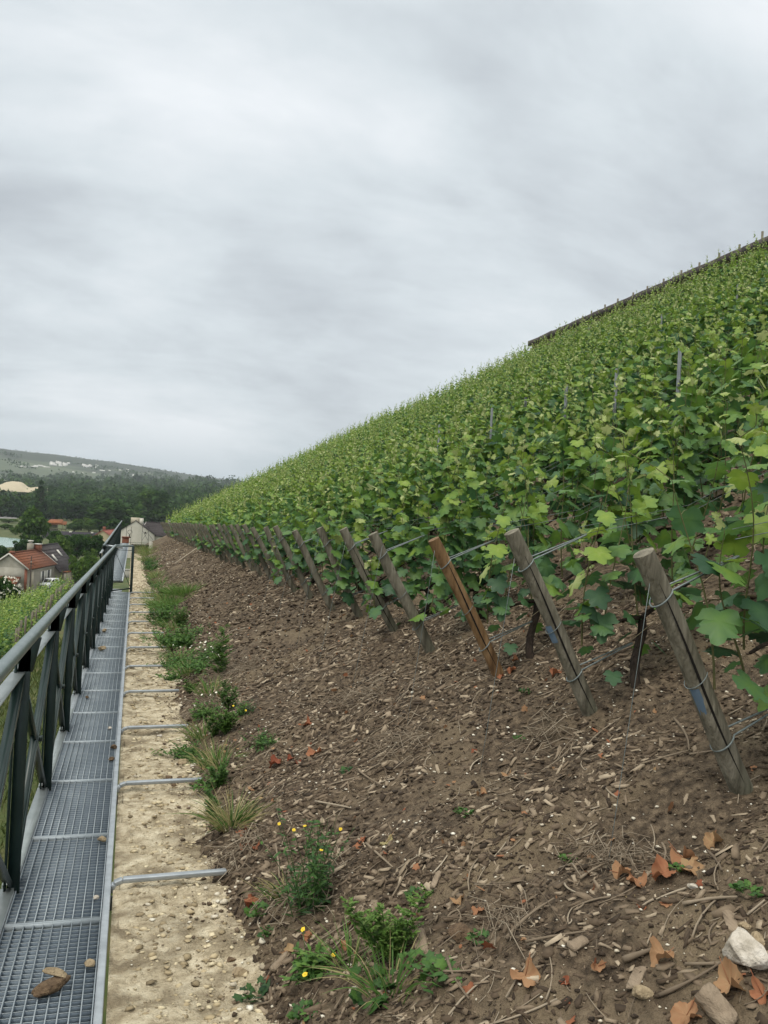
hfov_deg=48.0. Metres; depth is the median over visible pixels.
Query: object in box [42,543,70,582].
dark roof house
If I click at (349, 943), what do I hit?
grass wisps
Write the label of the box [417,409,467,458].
grapevine
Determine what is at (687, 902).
stick
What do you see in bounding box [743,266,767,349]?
grapevine
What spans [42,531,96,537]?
dark shed
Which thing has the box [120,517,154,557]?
white house
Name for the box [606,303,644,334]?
grapevine
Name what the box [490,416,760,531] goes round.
trellis wire
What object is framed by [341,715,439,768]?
dry stalk heap
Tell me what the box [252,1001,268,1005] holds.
stick
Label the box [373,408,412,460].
grapevine
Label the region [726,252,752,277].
grapevine
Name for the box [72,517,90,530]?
shrub
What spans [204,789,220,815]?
feathery weed
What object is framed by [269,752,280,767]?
dry leaf
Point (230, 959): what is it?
stone
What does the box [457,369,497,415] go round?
grapevine
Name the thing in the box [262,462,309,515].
grapevine
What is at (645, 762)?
stick
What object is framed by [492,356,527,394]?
grapevine
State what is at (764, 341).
grapevine
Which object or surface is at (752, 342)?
grapevine
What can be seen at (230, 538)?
vine post
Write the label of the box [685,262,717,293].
grapevine
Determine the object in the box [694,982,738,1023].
stone
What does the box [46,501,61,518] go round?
broadleaf tree
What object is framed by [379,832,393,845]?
dry leaf
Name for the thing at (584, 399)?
grapevine
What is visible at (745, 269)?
grapevine
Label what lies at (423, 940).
wood chunk
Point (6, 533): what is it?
ground
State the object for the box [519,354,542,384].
grapevine
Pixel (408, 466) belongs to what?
grapevine
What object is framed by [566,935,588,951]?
wood chunk
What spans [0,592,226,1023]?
steel walkway
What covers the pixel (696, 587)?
trellis wire
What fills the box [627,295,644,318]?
grapevine
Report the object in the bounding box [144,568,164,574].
edge weed
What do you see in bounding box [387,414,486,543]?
grapevine
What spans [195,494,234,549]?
grapevine
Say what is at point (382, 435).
grapevine
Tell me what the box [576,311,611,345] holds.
grapevine
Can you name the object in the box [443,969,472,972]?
stick
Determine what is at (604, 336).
grapevine
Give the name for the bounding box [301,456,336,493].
grapevine
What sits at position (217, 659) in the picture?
feathery weed
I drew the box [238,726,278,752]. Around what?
weed
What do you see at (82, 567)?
orchard tree
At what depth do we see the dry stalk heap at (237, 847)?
4.13 m
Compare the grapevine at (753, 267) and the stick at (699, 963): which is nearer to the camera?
the stick at (699, 963)
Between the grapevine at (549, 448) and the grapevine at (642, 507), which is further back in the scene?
the grapevine at (549, 448)
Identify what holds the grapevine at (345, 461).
on the soil slope
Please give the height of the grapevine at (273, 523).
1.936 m
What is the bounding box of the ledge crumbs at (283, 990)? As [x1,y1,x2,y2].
[125,580,297,1023]
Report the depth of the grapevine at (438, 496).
8.67 m
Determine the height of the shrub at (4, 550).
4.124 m
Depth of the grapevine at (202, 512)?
30.61 m
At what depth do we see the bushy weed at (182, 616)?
12.47 m
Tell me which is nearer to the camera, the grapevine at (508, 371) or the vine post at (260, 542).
the vine post at (260, 542)
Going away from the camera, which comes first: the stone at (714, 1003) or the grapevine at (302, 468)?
the stone at (714, 1003)
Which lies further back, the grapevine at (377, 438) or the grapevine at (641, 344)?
the grapevine at (377, 438)
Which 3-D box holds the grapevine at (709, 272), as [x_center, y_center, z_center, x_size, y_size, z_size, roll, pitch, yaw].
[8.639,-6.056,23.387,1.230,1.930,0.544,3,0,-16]
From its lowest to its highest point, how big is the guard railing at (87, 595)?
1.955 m
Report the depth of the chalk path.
3.84 m
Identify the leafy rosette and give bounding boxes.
[280,927,338,986]
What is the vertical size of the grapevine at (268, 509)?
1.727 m
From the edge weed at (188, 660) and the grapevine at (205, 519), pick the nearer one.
the edge weed at (188, 660)
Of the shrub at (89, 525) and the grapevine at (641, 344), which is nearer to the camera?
the grapevine at (641, 344)
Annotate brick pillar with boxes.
[122,536,129,542]
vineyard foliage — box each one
[0,573,73,658]
[163,277,673,536]
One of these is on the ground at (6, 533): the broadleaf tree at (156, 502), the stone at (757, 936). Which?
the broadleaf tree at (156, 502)
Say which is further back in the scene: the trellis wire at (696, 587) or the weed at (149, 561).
the weed at (149, 561)
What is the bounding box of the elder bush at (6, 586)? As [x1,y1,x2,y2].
[0,576,22,603]
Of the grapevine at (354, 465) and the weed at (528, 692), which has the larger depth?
the grapevine at (354, 465)
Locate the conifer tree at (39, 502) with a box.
[31,480,47,511]
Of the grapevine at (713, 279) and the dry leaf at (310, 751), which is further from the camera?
the grapevine at (713, 279)
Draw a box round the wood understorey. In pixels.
[0,493,190,521]
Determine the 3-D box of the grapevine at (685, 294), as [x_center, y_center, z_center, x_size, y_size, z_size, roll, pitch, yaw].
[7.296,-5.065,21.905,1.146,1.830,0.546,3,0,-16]
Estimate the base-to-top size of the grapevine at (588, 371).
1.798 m
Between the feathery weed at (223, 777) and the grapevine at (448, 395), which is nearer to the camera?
the feathery weed at (223, 777)
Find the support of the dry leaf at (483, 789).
on the soil slope
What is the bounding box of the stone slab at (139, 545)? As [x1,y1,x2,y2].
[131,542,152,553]
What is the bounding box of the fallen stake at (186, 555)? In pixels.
[174,548,196,563]
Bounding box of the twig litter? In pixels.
[151,470,767,1023]
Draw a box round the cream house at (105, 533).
[91,527,114,541]
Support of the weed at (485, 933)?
on the soil slope
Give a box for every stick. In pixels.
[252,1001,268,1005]
[274,843,279,878]
[314,800,351,808]
[333,993,343,1010]
[358,769,381,785]
[365,842,392,867]
[393,869,406,895]
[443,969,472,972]
[445,956,469,999]
[505,897,554,939]
[525,931,584,942]
[579,742,599,755]
[579,862,606,879]
[622,947,650,962]
[640,749,690,763]
[658,957,727,996]
[661,842,666,858]
[673,717,689,750]
[682,895,737,905]
[685,961,735,965]
[689,750,712,754]
[706,849,722,870]
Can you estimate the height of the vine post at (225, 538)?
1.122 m
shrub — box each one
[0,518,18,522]
[0,523,12,528]
[0,545,11,557]
[9,527,18,533]
[46,530,61,539]
[64,522,84,531]
[64,534,78,539]
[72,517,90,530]
[83,520,96,531]
[83,548,97,559]
[91,518,109,531]
[105,518,127,528]
[123,515,149,524]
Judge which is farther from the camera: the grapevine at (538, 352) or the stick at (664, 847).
the grapevine at (538, 352)
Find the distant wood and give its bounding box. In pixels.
[0,469,255,518]
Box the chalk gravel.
[131,475,767,1023]
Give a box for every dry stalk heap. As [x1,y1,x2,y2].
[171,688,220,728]
[187,642,275,689]
[196,822,270,880]
[251,845,350,945]
[311,676,403,722]
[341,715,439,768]
[438,880,562,970]
[492,705,582,758]
[548,802,670,875]
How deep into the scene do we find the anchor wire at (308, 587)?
8.22 m
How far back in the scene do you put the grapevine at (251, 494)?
25.61 m
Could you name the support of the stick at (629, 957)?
on the soil slope
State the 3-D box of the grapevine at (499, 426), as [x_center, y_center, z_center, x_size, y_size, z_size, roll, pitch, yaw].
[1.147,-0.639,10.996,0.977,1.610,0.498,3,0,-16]
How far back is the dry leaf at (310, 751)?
5.24 m
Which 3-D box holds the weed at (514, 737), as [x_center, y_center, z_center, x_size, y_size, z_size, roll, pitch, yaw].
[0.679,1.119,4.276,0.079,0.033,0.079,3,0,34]
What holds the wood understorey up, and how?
on the ground at (6, 533)
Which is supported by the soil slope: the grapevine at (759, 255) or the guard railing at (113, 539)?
the grapevine at (759, 255)
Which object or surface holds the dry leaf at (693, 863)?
on the soil slope
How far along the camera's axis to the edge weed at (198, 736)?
6.40 m
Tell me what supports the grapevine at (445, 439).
on the soil slope
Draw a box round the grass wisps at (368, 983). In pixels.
[299,903,438,1014]
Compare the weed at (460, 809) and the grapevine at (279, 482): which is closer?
the weed at (460, 809)
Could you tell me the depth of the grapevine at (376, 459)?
15.37 m
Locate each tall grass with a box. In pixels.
[128,540,159,551]
[131,547,158,555]
[135,552,158,560]
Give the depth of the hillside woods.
2850.43 m
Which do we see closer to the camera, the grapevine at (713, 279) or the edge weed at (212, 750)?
the edge weed at (212, 750)
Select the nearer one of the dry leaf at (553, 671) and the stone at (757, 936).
the stone at (757, 936)
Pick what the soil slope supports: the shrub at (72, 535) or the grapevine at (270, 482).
the grapevine at (270, 482)
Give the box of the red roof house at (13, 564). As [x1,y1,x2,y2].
[0,540,56,591]
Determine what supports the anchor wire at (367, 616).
attached to the vine post at (402, 594)
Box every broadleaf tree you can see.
[0,495,11,516]
[11,539,27,551]
[13,505,51,539]
[22,493,32,504]
[28,535,42,543]
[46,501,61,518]
[46,534,74,555]
[61,498,91,518]
[67,534,84,558]
[84,499,140,525]
[135,488,175,521]
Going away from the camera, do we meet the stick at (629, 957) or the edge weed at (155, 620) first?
the stick at (629, 957)
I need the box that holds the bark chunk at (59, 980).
[31,967,70,997]
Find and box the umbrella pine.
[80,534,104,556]
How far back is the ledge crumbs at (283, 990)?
3.81 m
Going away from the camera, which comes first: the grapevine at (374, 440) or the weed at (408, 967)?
the weed at (408, 967)
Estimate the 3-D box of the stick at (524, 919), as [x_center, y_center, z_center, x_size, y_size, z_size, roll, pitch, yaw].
[0.459,1.285,2.733,0.219,0.083,0.024,3,0,-39]
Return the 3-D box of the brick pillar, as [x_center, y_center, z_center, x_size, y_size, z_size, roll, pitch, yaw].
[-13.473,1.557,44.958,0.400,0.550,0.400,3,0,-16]
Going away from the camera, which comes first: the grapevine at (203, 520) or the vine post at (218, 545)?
the vine post at (218, 545)
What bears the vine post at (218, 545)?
on the soil slope
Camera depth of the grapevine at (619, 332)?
18.98 m
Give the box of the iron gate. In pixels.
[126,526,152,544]
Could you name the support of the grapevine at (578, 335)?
on the soil slope
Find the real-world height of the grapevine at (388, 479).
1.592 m
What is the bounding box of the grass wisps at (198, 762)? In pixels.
[178,747,249,774]
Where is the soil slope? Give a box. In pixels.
[140,311,767,1023]
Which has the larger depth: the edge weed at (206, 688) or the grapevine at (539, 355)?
the grapevine at (539, 355)
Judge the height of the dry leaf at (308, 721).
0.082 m
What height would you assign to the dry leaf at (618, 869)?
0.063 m
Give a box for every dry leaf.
[244,894,258,907]
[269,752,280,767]
[279,943,293,952]
[301,930,312,942]
[302,714,311,724]
[306,746,321,755]
[340,939,346,950]
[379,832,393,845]
[450,894,464,904]
[471,906,484,914]
[476,787,486,795]
[507,666,515,673]
[510,952,540,987]
[550,668,561,676]
[560,975,569,984]
[591,959,605,971]
[610,860,631,879]
[626,871,646,887]
[649,936,673,966]
[650,854,676,880]
[659,897,671,907]
[668,841,694,863]
[670,998,701,1023]
[677,856,704,875]
[703,831,722,849]
[713,956,745,993]
[749,969,767,1004]
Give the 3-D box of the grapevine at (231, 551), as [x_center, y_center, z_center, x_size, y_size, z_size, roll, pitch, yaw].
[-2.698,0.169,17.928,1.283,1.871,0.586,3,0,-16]
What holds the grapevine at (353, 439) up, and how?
on the soil slope
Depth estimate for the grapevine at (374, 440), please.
24.43 m
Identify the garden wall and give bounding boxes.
[63,571,77,583]
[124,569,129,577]
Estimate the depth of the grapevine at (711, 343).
10.84 m
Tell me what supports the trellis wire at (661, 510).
attached to the vine post at (554, 626)
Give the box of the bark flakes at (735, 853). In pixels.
[173,571,767,1023]
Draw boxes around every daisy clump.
[169,633,232,661]
[193,692,222,715]
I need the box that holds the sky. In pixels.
[0,0,767,480]
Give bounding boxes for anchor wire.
[296,542,317,646]
[318,542,345,664]
[352,549,381,688]
[607,583,649,867]
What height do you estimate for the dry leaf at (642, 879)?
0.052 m
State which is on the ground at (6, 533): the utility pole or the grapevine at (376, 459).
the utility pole
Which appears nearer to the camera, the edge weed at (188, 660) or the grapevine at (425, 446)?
the edge weed at (188, 660)
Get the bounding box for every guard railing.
[0,544,134,929]
[99,520,122,558]
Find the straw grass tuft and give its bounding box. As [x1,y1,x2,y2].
[172,779,279,836]
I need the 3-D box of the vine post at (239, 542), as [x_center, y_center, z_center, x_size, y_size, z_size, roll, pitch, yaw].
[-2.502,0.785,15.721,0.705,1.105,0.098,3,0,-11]
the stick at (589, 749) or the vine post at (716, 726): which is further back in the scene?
the stick at (589, 749)
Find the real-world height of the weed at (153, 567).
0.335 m
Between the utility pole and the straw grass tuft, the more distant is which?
the utility pole
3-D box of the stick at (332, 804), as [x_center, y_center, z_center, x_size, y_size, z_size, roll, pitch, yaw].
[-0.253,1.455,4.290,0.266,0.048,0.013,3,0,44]
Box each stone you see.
[84,959,94,966]
[97,836,106,841]
[98,646,105,650]
[178,759,188,764]
[227,957,235,961]
[232,967,248,977]
[447,922,478,942]
[631,985,653,999]
[687,883,697,888]
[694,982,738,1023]
[722,927,767,969]
[737,921,751,931]
[750,931,764,945]
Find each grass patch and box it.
[133,593,192,609]
[149,578,211,596]
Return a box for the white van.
[39,578,59,588]
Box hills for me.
[0,448,229,486]
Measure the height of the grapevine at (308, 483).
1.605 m
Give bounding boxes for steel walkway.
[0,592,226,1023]
[113,543,128,591]
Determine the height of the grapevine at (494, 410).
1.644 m
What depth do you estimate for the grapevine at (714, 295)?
15.82 m
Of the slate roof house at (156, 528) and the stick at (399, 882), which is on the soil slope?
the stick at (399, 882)
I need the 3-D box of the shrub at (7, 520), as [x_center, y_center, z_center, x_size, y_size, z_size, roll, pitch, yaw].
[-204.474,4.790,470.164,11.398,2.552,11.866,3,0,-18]
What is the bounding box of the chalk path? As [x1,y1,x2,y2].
[106,553,277,1023]
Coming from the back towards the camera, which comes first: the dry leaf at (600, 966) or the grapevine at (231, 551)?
the grapevine at (231, 551)
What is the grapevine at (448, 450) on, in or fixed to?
on the soil slope
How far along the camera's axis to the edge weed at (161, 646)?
10.90 m
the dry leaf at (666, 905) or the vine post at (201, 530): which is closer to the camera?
the dry leaf at (666, 905)
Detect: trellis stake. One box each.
[488,408,492,459]
[560,384,567,481]
[611,368,618,482]
[673,349,681,445]
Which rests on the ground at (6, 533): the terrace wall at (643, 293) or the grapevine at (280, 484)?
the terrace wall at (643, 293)
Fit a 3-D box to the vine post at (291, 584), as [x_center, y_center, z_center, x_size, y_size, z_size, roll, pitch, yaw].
[-1.298,0.759,11.493,0.680,1.116,0.090,3,0,-12]
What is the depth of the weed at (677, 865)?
2.75 m
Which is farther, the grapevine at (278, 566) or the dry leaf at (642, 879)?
the grapevine at (278, 566)
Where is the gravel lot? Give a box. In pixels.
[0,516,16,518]
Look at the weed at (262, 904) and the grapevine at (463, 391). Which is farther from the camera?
the grapevine at (463, 391)
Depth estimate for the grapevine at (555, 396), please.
12.61 m
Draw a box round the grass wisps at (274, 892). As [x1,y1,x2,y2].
[239,868,306,908]
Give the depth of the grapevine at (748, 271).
17.38 m
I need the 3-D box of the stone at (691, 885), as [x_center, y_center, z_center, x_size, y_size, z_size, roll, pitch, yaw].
[0.939,1.139,2.624,0.035,0.019,0.020,3,0,34]
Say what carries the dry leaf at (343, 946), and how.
on the soil slope
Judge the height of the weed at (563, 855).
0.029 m
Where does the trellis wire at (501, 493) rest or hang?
attached to the vine post at (386, 615)
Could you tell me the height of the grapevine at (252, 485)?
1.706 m
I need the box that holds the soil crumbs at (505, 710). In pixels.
[155,420,767,1023]
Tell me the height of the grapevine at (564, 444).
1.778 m
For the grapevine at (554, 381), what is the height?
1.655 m
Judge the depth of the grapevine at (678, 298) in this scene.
19.57 m
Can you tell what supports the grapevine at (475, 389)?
on the soil slope
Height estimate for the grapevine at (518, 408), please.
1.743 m
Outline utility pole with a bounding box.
[28,556,31,592]
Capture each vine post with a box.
[14,628,17,643]
[23,616,26,634]
[30,612,33,628]
[177,523,188,545]
[178,523,190,545]
[181,522,194,547]
[183,523,196,547]
[185,523,196,545]
[189,523,204,551]
[192,524,207,552]
[194,523,211,553]
[198,524,213,554]
[200,524,218,557]
[203,525,223,560]
[209,525,227,562]
[211,524,233,563]
[217,523,240,564]
[222,524,245,568]
[229,524,255,570]
[235,524,262,576]
[242,524,272,578]
[250,527,283,586]
[263,526,307,592]
[273,525,328,599]
[292,529,347,610]
[316,526,380,616]
[339,527,398,631]
[368,531,457,653]
[428,537,532,676]
[504,528,632,716]
[633,547,767,794]
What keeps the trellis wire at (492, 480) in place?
attached to the vine post at (355, 608)
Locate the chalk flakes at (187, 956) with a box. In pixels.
[125,583,268,1023]
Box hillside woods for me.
[0,449,244,481]
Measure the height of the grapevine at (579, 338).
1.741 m
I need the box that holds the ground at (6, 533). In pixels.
[0,480,345,1023]
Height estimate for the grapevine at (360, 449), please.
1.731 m
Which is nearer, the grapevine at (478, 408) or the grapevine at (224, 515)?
the grapevine at (478, 408)
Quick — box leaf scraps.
[167,575,756,1023]
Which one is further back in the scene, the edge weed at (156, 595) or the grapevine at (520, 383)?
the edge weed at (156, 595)
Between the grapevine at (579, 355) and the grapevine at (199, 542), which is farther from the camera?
the grapevine at (199, 542)
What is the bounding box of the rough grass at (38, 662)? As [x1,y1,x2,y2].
[0,636,85,884]
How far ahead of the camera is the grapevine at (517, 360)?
31.50 m
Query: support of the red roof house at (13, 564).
on the ground at (6, 533)
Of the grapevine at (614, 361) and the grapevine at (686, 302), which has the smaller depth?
the grapevine at (614, 361)
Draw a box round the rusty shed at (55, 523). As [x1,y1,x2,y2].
[48,519,66,530]
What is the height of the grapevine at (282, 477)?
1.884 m
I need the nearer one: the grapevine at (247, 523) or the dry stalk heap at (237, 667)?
the dry stalk heap at (237, 667)
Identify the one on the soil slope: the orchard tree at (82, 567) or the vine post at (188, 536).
the vine post at (188, 536)
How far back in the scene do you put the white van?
156.08 m
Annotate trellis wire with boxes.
[336,324,758,525]
[367,357,724,525]
[386,369,743,528]
[432,387,751,529]
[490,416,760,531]
[531,470,767,616]
[581,469,767,534]
[629,543,758,641]
[734,522,767,539]
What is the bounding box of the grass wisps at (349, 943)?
[287,911,409,987]
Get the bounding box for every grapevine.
[189,502,214,541]
[191,498,223,548]
[191,499,221,541]
[192,498,230,542]
[195,494,226,523]
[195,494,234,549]
[200,486,246,545]
[204,493,241,548]
[206,492,253,547]
[209,491,248,554]
[214,485,266,554]
[216,474,279,552]
[221,486,248,507]
[224,477,285,554]
[227,477,281,564]
[231,476,269,511]
[232,483,256,513]
[236,480,291,562]
[241,474,315,567]
[244,476,269,494]
[247,459,333,574]
[250,473,278,510]
[251,471,283,516]
[261,455,352,574]
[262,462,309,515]
[262,470,284,490]
[262,470,300,490]
[267,462,360,588]
[267,464,293,489]
[270,462,303,486]
[274,462,319,497]
[279,472,312,523]
[280,461,328,523]
[282,435,394,589]
[283,453,319,489]
[284,450,345,521]
[285,454,314,477]
[285,456,309,485]
[292,464,327,510]
[295,444,323,475]
[300,441,369,535]
[301,449,335,473]
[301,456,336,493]
[301,456,391,594]
[307,441,336,467]
[310,437,378,535]
[312,429,431,606]
[313,446,352,483]
[316,449,348,482]
[317,448,339,476]
[324,432,354,469]
[324,434,348,465]
[328,438,386,483]
[334,440,413,531]
[335,434,374,481]
[336,418,437,543]
[336,428,362,455]
[336,433,362,466]
[336,437,366,476]
[339,435,400,490]
[350,428,378,466]
[354,420,385,449]
[355,426,495,624]
[358,425,402,465]
[359,427,400,461]
[363,429,408,483]
[367,413,395,443]
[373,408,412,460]
[373,417,400,447]
[373,417,405,449]
[377,421,422,474]
[378,409,420,447]
[378,433,447,541]
[383,428,437,502]
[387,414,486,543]
[390,416,426,468]
[393,402,422,437]
[393,404,418,431]
[397,398,426,421]
[397,400,463,504]
[398,401,445,450]
[404,405,429,433]
[404,413,448,466]
[407,404,475,504]
[408,420,550,621]
[409,399,440,427]
[411,405,461,452]
[412,400,447,432]
[413,390,448,426]
[414,400,442,427]
[416,386,458,434]
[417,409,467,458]
[421,386,480,460]
[423,392,529,552]
[425,392,452,422]
[428,388,447,410]
[429,396,455,424]
[433,377,465,418]
[437,378,467,402]
[439,389,492,462]
[439,403,508,508]
[440,383,487,442]
[441,379,479,434]
[442,374,488,416]
[445,377,475,407]
[455,374,485,404]
[456,377,508,427]
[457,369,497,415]
[458,367,492,394]
[458,377,534,476]
[460,372,491,412]
[463,384,548,514]
[465,360,509,412]
[465,373,491,394]
[469,363,496,390]
[471,403,621,658]
[475,383,594,558]
[480,379,513,426]
[482,377,544,461]
[486,369,549,433]
[487,361,507,378]
[488,364,510,384]
[489,359,535,418]
[491,356,516,394]
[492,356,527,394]
[493,358,527,385]
[495,365,516,418]
[496,361,520,384]
[497,355,537,417]
[500,343,532,373]
[503,350,525,379]
[509,344,552,409]
[509,362,582,482]
[511,357,573,441]
[511,358,621,512]
[513,355,562,419]
[514,336,555,383]
[514,348,556,385]
[519,350,541,369]
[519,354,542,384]
[524,351,558,372]
[527,344,549,366]
[530,343,547,361]
[530,353,667,562]
[534,337,577,383]
[534,343,632,467]
[536,338,602,433]
[538,335,560,358]
[539,330,609,417]
[541,342,576,379]
[543,332,569,360]
[547,326,571,349]
[548,319,669,510]
[549,332,574,356]
[554,336,578,360]
[554,340,582,372]
[556,318,583,349]
[556,342,609,386]
[560,323,597,370]
[560,330,633,439]
[562,371,750,688]
[566,319,594,362]
[567,327,592,354]
[570,327,637,402]
[571,322,592,347]
[574,321,600,342]
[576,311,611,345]
[576,315,608,352]
[576,319,595,341]
[581,322,616,351]
[584,306,628,365]
[587,308,624,342]
[588,319,620,376]
[590,307,767,579]
[590,317,617,350]
[593,298,649,381]
[596,316,643,385]
[598,313,627,338]
[600,305,634,335]
[600,380,767,711]
[602,315,684,450]
[605,311,664,393]
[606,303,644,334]
[611,299,631,321]
[614,301,648,331]
[616,299,651,341]
[619,320,685,425]
[620,302,686,379]
[621,290,643,314]
[624,285,664,331]
[626,295,656,321]
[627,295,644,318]
[628,294,654,331]
[631,284,667,316]
[633,292,653,317]
[633,297,767,502]
[634,290,675,332]
[636,298,704,405]
[646,296,692,355]
[648,286,679,323]
[649,273,682,301]
[649,287,669,312]
[652,272,689,309]
[654,283,693,333]
[656,271,686,302]
[658,276,709,338]
[661,285,753,428]
[662,279,694,310]
[663,283,724,367]
[666,314,752,445]
[670,266,712,309]
[674,283,703,311]
[680,272,745,346]
[683,256,718,304]
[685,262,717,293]
[687,272,731,346]
[688,279,760,391]
[689,268,719,302]
[690,265,732,320]
[692,249,726,286]
[693,273,717,295]
[695,274,761,370]
[704,260,747,295]
[706,271,732,314]
[713,314,767,556]
[716,268,761,339]
[719,244,748,286]
[722,246,754,287]
[723,247,754,273]
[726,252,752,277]
[727,255,767,332]
[732,245,767,299]
[733,240,756,268]
[733,265,767,349]
[735,326,767,493]
[737,252,767,286]
[739,287,767,426]
[742,247,767,291]
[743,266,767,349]
[746,231,767,262]
[749,308,767,403]
[750,245,767,275]
[756,236,767,263]
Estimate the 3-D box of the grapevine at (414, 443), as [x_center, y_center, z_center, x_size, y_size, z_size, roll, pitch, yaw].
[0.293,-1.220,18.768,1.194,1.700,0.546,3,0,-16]
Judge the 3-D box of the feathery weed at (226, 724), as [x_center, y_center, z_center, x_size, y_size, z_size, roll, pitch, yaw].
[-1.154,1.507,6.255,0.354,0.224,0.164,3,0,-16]
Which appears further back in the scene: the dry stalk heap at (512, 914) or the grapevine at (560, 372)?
the grapevine at (560, 372)
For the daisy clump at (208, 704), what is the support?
on the soil slope
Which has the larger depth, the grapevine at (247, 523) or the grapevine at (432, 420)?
the grapevine at (432, 420)
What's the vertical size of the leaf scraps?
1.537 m
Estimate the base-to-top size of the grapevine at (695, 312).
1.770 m
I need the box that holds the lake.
[0,537,34,546]
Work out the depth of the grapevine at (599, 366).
14.03 m
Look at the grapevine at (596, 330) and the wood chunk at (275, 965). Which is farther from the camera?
the grapevine at (596, 330)
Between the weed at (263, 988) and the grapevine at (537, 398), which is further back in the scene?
the grapevine at (537, 398)
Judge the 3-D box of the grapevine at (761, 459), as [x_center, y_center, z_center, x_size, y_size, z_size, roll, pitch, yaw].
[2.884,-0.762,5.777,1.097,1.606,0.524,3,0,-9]
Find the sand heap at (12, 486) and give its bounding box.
[0,481,47,491]
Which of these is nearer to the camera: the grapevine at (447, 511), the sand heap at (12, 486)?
the grapevine at (447, 511)
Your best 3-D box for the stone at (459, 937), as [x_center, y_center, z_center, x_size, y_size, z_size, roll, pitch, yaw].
[0.258,1.375,2.808,0.106,0.064,0.067,3,0,0]
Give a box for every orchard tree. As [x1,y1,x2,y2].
[68,556,80,583]
[72,557,91,581]
[80,554,98,566]
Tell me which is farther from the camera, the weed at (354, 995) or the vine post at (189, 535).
the vine post at (189, 535)
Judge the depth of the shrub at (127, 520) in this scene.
429.20 m
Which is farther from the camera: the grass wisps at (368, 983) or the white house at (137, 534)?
the white house at (137, 534)
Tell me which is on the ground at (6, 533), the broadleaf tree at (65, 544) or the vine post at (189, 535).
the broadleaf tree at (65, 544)
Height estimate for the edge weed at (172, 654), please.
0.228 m
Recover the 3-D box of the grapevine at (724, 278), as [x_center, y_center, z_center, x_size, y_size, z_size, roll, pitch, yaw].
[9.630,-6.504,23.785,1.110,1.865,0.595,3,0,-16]
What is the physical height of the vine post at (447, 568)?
1.078 m
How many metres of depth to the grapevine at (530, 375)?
17.08 m
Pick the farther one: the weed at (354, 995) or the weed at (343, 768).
the weed at (343, 768)
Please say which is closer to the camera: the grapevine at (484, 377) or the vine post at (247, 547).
the vine post at (247, 547)
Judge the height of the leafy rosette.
0.145 m
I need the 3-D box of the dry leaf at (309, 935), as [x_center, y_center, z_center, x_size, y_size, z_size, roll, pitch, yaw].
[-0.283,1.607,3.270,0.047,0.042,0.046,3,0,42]
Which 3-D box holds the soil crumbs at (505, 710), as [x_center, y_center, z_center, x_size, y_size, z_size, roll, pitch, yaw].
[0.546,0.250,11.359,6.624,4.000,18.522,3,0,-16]
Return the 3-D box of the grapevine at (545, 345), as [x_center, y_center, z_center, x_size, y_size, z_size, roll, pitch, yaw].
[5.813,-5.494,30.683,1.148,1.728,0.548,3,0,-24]
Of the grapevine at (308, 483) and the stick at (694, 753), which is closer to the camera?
the stick at (694, 753)
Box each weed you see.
[133,601,187,621]
[135,586,156,594]
[137,557,160,564]
[138,563,163,570]
[139,614,171,625]
[139,620,210,648]
[142,590,170,599]
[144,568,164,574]
[146,571,167,577]
[146,573,169,583]
[146,645,187,669]
[149,646,195,661]
[150,580,166,587]
[151,634,172,649]
[151,740,200,761]
[155,668,186,681]
[156,654,210,676]
[157,613,192,629]
[159,601,179,610]
[162,712,220,743]
[169,651,223,674]
[171,606,189,625]
[174,673,239,697]
[175,651,202,666]
[179,733,246,766]
[182,636,194,648]
[183,679,199,692]
[185,765,232,791]
[188,698,223,720]
[201,702,248,734]
[204,716,219,736]
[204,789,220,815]
[209,623,233,675]
[209,760,229,785]
[217,679,239,710]
[232,975,269,1004]
[235,699,256,715]
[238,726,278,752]
[243,900,269,917]
[256,808,353,916]
[257,924,273,937]
[286,998,317,1021]
[339,766,356,773]
[340,884,432,963]
[348,962,395,1014]
[398,948,428,972]
[403,886,434,902]
[411,950,464,993]
[453,807,473,817]
[465,928,489,944]
[512,735,525,739]
[519,688,531,693]
[558,852,576,862]
[668,862,685,871]
[728,879,763,897]
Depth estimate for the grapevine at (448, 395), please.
26.07 m
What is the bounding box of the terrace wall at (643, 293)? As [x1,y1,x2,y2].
[528,236,767,348]
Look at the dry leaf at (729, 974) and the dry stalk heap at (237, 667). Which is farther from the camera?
the dry stalk heap at (237, 667)
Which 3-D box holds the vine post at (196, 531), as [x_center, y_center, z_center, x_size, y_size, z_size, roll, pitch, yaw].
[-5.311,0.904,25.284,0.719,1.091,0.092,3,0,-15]
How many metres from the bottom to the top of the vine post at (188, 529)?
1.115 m
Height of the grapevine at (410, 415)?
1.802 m
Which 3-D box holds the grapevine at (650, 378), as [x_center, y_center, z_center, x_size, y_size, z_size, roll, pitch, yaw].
[2.105,-0.844,7.828,1.216,1.914,0.537,3,0,-16]
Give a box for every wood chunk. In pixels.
[269,951,290,972]
[413,927,427,958]
[430,870,441,888]
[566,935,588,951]
[626,966,646,989]
[722,909,737,931]
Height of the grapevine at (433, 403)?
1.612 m
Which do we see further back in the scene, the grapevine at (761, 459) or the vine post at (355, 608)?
the vine post at (355, 608)
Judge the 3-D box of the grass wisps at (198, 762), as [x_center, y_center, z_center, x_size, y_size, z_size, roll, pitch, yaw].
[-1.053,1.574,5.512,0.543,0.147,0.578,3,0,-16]
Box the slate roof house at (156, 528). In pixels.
[144,520,168,539]
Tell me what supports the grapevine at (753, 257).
on the soil slope
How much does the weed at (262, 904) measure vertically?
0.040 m
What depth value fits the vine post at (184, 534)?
32.54 m
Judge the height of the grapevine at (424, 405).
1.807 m

